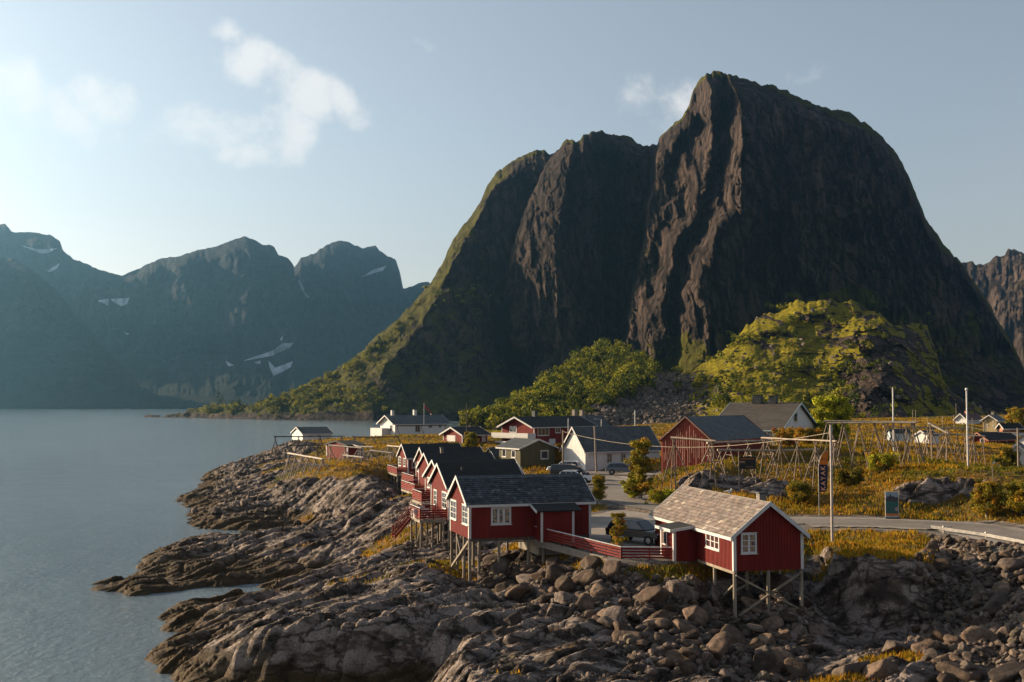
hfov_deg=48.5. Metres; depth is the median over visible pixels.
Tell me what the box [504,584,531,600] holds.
boulder
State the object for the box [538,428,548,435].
window
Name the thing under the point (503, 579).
boulder
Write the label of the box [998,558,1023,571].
boulder
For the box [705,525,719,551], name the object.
window
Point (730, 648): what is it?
boulder
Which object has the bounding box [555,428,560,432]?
window
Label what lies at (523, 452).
cabin
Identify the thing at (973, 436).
drying rack
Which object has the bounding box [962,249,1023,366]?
eastern mountain
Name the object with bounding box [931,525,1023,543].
guard rail
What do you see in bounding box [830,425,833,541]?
utility pole
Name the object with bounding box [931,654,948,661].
boulder
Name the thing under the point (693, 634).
boulder
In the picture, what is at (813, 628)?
boulder
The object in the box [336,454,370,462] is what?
drying rack
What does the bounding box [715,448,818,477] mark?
drying rack
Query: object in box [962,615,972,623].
boulder
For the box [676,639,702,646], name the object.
boulder
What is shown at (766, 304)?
ledge scrub
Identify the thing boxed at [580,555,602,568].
boulder
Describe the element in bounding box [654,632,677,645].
boulder
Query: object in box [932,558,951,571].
boulder
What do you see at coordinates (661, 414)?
scree stones
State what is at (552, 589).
boulder
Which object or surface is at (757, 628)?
boulder
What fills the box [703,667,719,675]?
boulder
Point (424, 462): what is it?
stilt cabin
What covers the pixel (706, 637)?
boulder
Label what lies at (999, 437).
cabin
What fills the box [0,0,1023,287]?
sky
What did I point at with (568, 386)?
hillside birch scrub
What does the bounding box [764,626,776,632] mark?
boulder
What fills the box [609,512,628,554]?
tree
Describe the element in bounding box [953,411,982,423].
house
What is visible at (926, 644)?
boulder
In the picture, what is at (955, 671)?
boulder
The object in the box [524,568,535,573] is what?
boulder
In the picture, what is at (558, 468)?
parked car
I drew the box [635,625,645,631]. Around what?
boulder
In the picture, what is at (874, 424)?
drying rack
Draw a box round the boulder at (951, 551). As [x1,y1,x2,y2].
[945,549,954,553]
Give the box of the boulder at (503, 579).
[495,576,507,584]
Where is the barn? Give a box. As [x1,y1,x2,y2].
[658,415,769,472]
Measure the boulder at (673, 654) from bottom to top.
0.893 m
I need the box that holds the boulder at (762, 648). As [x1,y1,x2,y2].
[754,645,768,654]
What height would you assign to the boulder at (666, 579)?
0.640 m
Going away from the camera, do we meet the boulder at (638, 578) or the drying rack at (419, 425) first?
the boulder at (638, 578)
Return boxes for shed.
[290,426,333,439]
[324,440,365,459]
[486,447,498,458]
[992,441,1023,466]
[1019,435,1023,443]
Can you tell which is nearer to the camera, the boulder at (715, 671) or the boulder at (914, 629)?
the boulder at (715, 671)
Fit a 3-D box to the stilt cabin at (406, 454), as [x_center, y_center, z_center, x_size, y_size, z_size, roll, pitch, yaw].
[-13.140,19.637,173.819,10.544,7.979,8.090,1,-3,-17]
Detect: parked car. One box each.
[547,460,581,469]
[549,463,588,474]
[559,469,592,482]
[605,462,630,474]
[605,517,658,545]
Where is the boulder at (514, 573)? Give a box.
[510,567,523,581]
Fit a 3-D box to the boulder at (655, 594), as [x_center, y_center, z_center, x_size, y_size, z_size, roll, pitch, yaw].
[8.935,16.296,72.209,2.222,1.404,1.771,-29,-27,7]
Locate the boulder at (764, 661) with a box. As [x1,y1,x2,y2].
[752,651,777,675]
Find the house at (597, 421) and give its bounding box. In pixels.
[572,409,609,425]
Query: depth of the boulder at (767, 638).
67.74 m
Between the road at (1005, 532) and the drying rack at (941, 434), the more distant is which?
the drying rack at (941, 434)
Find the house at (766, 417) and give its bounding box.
[719,395,819,444]
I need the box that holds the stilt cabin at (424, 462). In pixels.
[401,447,494,494]
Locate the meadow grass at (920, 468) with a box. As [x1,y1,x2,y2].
[251,416,1023,681]
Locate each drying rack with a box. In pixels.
[269,436,342,458]
[280,452,329,480]
[287,444,324,458]
[324,444,366,461]
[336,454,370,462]
[352,444,377,456]
[353,436,401,444]
[354,450,397,461]
[380,445,399,457]
[395,425,446,434]
[660,436,728,490]
[701,439,774,469]
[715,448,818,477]
[751,437,845,491]
[818,420,925,463]
[825,422,923,469]
[876,426,978,455]
[922,422,956,462]
[922,433,977,462]
[963,435,985,465]
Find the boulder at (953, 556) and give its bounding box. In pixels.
[946,554,957,559]
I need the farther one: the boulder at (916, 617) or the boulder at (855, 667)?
the boulder at (916, 617)
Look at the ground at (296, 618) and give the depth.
77.44 m
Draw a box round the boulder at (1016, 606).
[1013,604,1020,610]
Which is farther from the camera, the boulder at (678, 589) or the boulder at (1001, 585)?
the boulder at (1001, 585)
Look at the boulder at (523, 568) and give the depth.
86.54 m
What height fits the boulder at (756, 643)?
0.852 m
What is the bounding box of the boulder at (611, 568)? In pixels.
[602,560,620,578]
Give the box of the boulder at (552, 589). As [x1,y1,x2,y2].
[548,586,556,592]
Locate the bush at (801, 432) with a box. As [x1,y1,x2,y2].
[792,427,823,445]
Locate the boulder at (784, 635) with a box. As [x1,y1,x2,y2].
[774,629,791,641]
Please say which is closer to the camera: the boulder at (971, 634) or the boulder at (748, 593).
the boulder at (971, 634)
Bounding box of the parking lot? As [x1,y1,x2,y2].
[587,510,663,558]
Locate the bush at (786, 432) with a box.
[769,426,804,445]
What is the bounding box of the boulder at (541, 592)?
[536,589,548,597]
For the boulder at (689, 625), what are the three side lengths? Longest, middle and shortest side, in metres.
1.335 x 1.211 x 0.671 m
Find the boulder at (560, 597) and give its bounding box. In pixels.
[554,592,574,603]
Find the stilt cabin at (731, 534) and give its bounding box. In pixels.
[649,485,809,616]
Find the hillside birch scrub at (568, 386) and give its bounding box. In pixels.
[458,302,996,428]
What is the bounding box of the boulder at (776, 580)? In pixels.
[763,572,793,595]
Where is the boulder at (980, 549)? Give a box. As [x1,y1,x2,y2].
[977,546,992,555]
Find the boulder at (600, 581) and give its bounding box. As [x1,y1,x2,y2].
[590,579,603,586]
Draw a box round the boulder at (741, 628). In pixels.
[737,626,751,631]
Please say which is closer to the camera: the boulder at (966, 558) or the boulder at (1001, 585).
the boulder at (1001, 585)
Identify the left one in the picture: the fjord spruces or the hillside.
the fjord spruces
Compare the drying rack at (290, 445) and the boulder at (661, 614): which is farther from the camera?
the drying rack at (290, 445)
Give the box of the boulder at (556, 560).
[546,556,562,566]
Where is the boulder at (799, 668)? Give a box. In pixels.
[784,658,808,678]
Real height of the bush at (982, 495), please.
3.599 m
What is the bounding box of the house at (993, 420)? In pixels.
[980,411,1004,431]
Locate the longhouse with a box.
[560,425,660,469]
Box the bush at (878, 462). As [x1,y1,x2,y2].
[865,452,901,471]
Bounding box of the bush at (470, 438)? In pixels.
[461,431,483,446]
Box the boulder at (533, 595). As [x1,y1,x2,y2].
[531,591,536,599]
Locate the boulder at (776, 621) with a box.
[760,614,783,629]
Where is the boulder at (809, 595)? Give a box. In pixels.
[803,590,814,599]
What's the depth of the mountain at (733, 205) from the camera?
1005.78 m
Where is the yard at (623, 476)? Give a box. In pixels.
[606,472,660,481]
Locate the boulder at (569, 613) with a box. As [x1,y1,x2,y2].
[564,609,573,618]
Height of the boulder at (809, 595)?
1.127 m
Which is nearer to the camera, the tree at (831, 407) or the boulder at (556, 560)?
the boulder at (556, 560)
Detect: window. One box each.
[415,426,419,431]
[434,489,436,505]
[442,491,446,508]
[449,498,456,520]
[461,503,467,525]
[490,507,511,525]
[502,449,506,457]
[509,426,516,432]
[511,450,515,457]
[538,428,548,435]
[540,450,547,459]
[549,439,554,444]
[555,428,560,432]
[606,453,611,462]
[621,453,625,462]
[662,531,666,545]
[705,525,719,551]
[740,532,757,554]
[794,412,797,421]
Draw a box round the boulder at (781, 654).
[769,647,795,672]
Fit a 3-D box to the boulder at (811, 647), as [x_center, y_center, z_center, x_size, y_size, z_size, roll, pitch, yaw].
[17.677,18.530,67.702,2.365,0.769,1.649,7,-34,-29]
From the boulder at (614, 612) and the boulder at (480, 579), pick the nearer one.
the boulder at (614, 612)
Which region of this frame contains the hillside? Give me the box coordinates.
[485,299,1007,432]
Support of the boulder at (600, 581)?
on the ground at (296, 618)
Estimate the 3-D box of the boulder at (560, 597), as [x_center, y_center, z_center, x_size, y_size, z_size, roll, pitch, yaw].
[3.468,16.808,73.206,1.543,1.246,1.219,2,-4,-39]
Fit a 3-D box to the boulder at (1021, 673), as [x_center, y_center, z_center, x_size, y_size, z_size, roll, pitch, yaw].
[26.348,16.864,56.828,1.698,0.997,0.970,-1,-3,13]
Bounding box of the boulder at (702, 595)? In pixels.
[693,589,706,598]
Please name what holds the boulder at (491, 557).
on the ground at (296, 618)
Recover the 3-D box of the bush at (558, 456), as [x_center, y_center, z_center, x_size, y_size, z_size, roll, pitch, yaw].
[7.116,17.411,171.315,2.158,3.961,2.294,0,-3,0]
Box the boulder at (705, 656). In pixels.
[701,652,710,661]
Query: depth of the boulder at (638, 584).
75.43 m
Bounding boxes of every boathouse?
[887,429,911,441]
[913,430,939,443]
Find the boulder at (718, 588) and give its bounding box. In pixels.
[711,584,724,595]
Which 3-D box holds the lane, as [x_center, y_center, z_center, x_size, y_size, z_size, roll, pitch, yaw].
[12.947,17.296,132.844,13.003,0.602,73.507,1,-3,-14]
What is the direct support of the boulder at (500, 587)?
on the ground at (296, 618)
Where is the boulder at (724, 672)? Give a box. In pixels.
[719,668,741,681]
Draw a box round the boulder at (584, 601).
[569,593,594,612]
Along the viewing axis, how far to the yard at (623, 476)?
151.64 m
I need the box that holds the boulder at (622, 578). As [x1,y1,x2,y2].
[619,575,627,582]
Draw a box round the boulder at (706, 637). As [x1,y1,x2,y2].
[700,632,712,643]
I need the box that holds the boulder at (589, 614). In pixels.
[583,610,597,618]
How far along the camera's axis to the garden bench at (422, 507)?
105.52 m
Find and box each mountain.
[0,224,293,405]
[0,258,210,408]
[143,71,1023,420]
[294,241,429,388]
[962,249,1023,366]
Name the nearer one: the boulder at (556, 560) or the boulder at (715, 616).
the boulder at (715, 616)
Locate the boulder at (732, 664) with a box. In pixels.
[725,661,738,666]
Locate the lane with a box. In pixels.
[584,470,802,523]
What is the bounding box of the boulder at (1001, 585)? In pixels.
[991,581,1010,591]
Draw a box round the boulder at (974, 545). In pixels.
[970,542,985,551]
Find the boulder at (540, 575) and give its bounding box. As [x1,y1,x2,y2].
[530,571,545,579]
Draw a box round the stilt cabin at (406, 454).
[387,443,461,488]
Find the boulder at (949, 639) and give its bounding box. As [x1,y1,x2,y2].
[943,634,964,644]
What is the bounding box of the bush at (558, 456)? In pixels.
[555,444,561,463]
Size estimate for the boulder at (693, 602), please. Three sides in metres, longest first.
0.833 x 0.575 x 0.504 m
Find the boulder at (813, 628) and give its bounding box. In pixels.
[808,622,828,634]
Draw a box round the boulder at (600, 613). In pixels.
[597,608,630,620]
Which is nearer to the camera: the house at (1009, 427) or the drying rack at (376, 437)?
the drying rack at (376, 437)
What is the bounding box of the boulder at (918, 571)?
[915,568,922,575]
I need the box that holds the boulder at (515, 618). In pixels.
[501,611,522,627]
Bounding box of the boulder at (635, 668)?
[628,663,644,674]
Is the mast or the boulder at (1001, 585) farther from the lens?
the mast
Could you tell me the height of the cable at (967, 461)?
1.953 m
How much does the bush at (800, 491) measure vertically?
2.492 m
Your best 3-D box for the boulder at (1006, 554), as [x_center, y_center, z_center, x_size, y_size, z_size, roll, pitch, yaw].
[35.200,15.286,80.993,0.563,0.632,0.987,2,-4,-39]
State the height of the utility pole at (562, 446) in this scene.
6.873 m
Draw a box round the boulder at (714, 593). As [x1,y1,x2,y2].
[708,587,719,605]
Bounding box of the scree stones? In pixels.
[467,302,999,429]
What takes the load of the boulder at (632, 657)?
on the ground at (296, 618)
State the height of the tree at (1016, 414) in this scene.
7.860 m
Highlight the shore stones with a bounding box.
[191,469,344,525]
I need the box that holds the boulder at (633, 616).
[627,610,639,623]
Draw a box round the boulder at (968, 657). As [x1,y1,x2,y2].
[962,653,973,661]
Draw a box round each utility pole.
[562,430,563,462]
[594,426,597,471]
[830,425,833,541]
[1017,428,1019,465]
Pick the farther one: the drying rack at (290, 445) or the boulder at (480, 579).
the drying rack at (290, 445)
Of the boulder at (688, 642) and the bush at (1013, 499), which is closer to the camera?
the boulder at (688, 642)
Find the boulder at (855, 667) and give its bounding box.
[832,660,869,675]
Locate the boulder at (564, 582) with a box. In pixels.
[555,575,576,591]
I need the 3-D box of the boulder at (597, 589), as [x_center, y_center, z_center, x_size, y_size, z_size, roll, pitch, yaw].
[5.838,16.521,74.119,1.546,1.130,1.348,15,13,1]
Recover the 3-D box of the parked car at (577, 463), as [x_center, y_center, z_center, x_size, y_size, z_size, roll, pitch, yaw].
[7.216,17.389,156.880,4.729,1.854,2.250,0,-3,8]
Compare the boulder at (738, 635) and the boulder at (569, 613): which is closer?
the boulder at (738, 635)
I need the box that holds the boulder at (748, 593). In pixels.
[740,590,755,599]
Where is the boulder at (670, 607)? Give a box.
[662,604,676,611]
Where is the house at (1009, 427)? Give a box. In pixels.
[995,423,1023,436]
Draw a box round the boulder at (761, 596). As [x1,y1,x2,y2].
[759,594,766,602]
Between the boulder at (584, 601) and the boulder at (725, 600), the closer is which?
the boulder at (584, 601)
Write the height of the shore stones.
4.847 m
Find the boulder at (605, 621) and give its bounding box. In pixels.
[597,616,613,629]
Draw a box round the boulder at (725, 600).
[721,598,729,603]
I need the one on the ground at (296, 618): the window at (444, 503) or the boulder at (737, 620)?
the boulder at (737, 620)
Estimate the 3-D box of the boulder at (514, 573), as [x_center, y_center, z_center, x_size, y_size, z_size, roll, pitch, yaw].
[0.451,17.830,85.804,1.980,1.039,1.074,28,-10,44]
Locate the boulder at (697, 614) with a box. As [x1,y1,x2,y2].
[682,604,708,626]
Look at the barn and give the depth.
140.82 m
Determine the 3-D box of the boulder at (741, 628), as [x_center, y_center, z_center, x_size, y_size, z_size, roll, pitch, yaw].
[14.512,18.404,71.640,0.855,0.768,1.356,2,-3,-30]
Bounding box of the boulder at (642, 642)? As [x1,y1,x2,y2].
[633,639,648,646]
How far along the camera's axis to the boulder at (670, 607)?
71.19 m
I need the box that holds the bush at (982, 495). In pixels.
[969,481,1004,517]
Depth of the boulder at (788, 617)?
71.73 m
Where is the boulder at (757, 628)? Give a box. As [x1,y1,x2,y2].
[747,623,764,632]
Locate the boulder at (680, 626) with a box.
[671,619,690,632]
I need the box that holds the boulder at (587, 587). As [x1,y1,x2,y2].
[585,585,591,590]
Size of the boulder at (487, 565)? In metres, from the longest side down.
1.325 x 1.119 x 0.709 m
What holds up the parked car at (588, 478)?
on the ground at (296, 618)
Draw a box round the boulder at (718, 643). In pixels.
[706,631,732,660]
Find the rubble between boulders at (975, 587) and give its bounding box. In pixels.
[478,534,1023,681]
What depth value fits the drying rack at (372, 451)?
190.65 m
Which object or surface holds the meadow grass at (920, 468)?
on the ground at (296, 618)
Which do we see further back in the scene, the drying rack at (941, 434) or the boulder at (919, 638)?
the drying rack at (941, 434)
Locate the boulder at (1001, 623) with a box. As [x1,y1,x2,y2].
[996,621,1004,626]
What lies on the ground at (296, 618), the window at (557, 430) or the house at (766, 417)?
the house at (766, 417)
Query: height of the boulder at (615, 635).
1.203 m
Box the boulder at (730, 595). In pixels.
[727,592,732,601]
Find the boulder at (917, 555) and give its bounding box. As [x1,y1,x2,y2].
[914,552,923,561]
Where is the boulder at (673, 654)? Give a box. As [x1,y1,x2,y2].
[663,650,687,660]
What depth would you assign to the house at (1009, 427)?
261.90 m
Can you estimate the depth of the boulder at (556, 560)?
82.54 m
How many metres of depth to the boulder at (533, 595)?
76.78 m
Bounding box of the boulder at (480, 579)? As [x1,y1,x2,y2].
[476,574,485,582]
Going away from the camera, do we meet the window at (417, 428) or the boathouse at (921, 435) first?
the boathouse at (921, 435)
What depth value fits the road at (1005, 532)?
97.24 m
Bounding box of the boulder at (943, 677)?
[937,672,955,681]
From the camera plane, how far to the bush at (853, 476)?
115.29 m
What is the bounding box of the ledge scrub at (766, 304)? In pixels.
[422,282,932,363]
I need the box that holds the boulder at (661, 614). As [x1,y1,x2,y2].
[647,610,668,618]
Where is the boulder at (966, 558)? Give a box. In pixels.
[963,555,979,564]
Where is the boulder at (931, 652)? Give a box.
[923,648,938,656]
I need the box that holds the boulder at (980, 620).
[971,616,992,624]
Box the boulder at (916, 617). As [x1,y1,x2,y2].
[911,615,918,620]
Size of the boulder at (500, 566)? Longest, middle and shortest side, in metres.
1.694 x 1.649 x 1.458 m
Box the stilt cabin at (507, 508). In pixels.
[445,473,595,581]
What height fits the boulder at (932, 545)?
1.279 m
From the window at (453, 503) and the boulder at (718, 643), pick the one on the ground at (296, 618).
the boulder at (718, 643)
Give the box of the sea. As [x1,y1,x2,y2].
[0,409,465,681]
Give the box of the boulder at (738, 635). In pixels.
[719,624,746,645]
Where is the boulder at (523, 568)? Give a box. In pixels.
[517,563,538,572]
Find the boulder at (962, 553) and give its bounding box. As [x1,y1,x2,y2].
[960,550,965,556]
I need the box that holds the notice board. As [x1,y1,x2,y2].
[738,451,755,487]
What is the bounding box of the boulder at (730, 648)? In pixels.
[725,644,733,655]
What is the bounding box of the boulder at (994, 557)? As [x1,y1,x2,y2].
[989,553,999,565]
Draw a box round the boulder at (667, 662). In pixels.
[656,658,674,669]
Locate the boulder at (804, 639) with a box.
[796,635,811,645]
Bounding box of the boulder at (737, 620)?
[728,617,740,623]
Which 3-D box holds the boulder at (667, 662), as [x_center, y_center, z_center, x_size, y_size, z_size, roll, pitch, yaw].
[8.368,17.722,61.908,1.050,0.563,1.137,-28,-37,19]
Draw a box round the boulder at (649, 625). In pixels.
[642,622,654,631]
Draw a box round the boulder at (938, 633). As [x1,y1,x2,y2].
[930,627,948,641]
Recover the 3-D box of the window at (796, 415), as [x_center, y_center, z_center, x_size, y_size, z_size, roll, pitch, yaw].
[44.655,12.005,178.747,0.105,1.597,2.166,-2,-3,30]
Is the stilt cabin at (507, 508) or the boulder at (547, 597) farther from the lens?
the stilt cabin at (507, 508)
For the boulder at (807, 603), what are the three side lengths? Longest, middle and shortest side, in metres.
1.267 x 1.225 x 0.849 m
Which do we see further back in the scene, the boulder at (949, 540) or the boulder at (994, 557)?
the boulder at (949, 540)
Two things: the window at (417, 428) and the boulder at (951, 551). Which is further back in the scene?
the window at (417, 428)
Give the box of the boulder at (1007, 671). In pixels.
[988,661,1023,681]
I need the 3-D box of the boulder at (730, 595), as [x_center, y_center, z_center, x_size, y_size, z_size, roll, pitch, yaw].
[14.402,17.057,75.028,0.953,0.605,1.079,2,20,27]
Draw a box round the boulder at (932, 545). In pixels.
[925,541,938,550]
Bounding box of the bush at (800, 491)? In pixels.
[785,480,820,502]
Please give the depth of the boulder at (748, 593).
75.23 m
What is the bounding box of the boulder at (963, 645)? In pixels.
[958,641,970,651]
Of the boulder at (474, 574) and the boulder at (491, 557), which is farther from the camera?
the boulder at (491, 557)
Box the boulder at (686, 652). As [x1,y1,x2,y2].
[679,647,700,657]
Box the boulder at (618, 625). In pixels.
[613,620,629,630]
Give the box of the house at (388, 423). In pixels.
[370,410,450,435]
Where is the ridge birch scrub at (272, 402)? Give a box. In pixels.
[199,302,417,416]
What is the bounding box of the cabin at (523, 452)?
[495,438,558,468]
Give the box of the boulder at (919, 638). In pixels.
[915,635,921,641]
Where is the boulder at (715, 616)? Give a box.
[708,613,719,621]
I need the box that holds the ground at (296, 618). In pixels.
[90,414,1023,681]
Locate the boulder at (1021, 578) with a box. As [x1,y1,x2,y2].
[1018,575,1023,582]
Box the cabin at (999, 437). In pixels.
[966,431,1016,443]
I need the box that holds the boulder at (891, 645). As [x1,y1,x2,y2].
[881,640,909,654]
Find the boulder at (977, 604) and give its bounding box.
[971,601,981,607]
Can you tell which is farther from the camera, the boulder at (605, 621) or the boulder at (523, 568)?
the boulder at (523, 568)
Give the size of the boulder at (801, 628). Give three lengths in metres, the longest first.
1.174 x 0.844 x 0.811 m
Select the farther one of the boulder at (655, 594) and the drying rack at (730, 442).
the drying rack at (730, 442)
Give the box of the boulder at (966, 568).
[958,566,970,574]
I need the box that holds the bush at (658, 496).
[644,488,674,503]
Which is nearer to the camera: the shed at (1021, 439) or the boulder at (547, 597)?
the boulder at (547, 597)
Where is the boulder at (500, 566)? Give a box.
[490,558,510,575]
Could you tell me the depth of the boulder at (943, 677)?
58.38 m
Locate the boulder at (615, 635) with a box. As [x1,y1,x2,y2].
[611,630,642,641]
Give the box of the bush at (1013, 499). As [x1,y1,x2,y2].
[998,479,1023,514]
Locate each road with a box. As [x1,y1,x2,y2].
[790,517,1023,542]
[792,518,1023,543]
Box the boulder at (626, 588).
[618,584,634,593]
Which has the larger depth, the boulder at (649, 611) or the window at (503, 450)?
the window at (503, 450)
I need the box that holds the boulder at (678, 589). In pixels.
[668,580,696,602]
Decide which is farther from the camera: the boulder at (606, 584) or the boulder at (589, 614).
the boulder at (606, 584)
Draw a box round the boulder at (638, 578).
[633,577,642,580]
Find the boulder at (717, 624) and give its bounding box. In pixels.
[709,620,723,628]
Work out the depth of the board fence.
81.47 m
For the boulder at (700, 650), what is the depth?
63.28 m
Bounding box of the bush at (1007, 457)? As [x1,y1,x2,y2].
[991,446,1023,467]
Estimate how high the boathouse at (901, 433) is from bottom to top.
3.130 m
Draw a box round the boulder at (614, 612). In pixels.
[604,605,624,621]
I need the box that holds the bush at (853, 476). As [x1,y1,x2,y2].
[829,466,865,488]
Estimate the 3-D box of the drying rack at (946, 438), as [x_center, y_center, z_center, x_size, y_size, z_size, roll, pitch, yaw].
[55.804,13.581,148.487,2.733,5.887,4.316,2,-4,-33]
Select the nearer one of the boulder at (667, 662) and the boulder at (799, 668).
the boulder at (667, 662)
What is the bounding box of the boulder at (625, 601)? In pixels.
[619,598,631,604]
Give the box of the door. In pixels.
[447,435,454,441]
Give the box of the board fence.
[534,526,671,559]
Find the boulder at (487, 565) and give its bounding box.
[483,561,493,569]
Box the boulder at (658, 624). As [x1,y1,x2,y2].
[641,618,669,630]
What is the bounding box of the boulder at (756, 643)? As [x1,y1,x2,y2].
[745,638,763,649]
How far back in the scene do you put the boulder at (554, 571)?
78.77 m
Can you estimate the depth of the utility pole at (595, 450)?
159.30 m
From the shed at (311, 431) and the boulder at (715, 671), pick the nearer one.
the boulder at (715, 671)
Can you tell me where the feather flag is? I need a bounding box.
[818,450,827,517]
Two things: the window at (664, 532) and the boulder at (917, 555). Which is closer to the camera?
the boulder at (917, 555)
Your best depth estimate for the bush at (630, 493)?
120.60 m
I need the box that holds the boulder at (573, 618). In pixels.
[567,617,583,619]
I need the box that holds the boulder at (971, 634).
[961,626,998,643]
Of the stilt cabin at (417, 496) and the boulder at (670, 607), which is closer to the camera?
the boulder at (670, 607)
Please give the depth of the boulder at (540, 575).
79.79 m
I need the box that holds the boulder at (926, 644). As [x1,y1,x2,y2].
[911,639,939,653]
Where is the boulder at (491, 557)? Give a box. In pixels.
[482,552,510,561]
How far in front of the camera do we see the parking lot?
92.59 m
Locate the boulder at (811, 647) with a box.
[798,643,824,651]
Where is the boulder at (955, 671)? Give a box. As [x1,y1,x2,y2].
[935,661,982,681]
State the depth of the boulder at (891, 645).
65.13 m
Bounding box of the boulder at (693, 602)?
[690,599,697,604]
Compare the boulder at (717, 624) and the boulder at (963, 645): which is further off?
the boulder at (717, 624)
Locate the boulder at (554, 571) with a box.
[545,563,564,583]
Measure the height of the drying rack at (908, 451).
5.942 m
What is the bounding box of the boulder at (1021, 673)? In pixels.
[1019,669,1023,678]
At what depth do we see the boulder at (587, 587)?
74.48 m
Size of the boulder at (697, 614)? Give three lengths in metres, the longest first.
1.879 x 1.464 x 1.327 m
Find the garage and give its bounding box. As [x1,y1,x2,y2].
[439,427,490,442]
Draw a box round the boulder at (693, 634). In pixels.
[678,629,699,639]
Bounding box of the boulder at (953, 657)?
[948,654,963,661]
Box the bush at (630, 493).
[622,477,643,497]
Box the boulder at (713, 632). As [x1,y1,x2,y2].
[707,629,720,636]
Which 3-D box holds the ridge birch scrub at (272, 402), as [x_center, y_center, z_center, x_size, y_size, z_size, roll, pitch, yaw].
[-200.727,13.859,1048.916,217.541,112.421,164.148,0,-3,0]
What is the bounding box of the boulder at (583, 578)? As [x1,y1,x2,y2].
[572,569,599,588]
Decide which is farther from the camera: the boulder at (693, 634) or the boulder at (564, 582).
the boulder at (564, 582)
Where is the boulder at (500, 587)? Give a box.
[495,581,511,592]
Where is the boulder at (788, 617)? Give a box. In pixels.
[782,613,798,622]
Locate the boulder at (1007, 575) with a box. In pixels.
[1002,573,1015,578]
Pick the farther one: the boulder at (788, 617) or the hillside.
the hillside
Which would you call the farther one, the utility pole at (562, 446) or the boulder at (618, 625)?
the utility pole at (562, 446)
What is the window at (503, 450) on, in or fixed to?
in the cabin at (523, 452)
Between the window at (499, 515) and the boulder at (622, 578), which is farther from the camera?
the window at (499, 515)
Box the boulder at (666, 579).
[664,577,673,581]
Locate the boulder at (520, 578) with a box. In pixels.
[516,574,533,583]
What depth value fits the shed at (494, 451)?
189.94 m
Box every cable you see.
[565,432,660,446]
[661,432,829,447]
[915,453,1003,463]
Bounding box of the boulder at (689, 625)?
[684,621,699,632]
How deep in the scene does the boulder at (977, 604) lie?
74.28 m
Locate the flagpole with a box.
[965,388,968,466]
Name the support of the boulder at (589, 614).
on the ground at (296, 618)
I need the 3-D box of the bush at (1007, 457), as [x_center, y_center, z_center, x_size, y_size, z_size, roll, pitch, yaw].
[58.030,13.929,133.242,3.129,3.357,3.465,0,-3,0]
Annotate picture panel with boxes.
[884,492,900,518]
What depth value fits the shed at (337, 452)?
212.64 m
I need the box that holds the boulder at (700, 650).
[691,643,703,653]
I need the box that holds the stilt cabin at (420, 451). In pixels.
[402,447,482,492]
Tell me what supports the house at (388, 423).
on the ground at (296, 618)
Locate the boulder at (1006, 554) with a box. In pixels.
[999,551,1011,557]
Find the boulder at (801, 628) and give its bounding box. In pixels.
[792,624,806,635]
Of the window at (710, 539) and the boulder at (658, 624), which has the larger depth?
the window at (710, 539)
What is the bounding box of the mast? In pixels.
[892,387,894,449]
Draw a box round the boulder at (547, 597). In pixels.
[538,592,552,603]
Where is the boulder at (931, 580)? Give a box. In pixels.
[928,576,936,584]
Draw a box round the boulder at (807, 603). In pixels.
[794,597,813,607]
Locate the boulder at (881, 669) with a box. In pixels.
[861,659,898,680]
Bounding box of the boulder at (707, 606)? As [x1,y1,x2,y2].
[700,600,714,615]
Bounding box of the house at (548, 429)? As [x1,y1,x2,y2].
[491,411,597,444]
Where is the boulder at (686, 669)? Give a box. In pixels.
[675,659,697,676]
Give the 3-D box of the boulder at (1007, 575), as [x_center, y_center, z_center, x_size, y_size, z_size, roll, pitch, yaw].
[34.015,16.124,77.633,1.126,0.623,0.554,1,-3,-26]
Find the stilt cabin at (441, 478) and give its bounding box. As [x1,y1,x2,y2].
[392,461,522,547]
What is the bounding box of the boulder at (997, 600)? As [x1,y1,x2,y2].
[985,590,1008,616]
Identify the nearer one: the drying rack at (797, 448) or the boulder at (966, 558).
the boulder at (966, 558)
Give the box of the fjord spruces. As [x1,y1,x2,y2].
[215,392,240,406]
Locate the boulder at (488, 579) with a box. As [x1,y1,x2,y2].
[482,576,495,588]
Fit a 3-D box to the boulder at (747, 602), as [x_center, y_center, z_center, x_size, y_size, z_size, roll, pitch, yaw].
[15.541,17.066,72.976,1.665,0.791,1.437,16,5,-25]
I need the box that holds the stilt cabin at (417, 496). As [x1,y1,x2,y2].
[412,459,524,504]
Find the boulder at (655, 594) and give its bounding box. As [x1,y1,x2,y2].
[636,586,669,605]
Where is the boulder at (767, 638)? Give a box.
[757,633,775,644]
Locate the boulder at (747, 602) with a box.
[740,596,764,614]
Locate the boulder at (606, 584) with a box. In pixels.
[602,582,612,587]
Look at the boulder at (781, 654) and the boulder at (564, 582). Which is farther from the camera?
the boulder at (564, 582)
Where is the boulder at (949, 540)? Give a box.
[945,537,952,544]
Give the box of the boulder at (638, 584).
[634,579,649,587]
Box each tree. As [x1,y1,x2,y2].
[591,474,607,502]
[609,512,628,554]
[619,437,659,498]
[810,394,855,443]
[1005,407,1023,436]
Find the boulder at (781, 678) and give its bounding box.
[770,673,786,681]
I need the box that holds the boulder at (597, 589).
[590,583,612,596]
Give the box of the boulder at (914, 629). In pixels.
[911,625,919,632]
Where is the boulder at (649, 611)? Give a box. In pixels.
[639,607,655,616]
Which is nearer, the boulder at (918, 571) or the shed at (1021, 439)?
the boulder at (918, 571)
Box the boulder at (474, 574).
[471,570,488,579]
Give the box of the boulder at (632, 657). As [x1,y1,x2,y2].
[626,654,641,660]

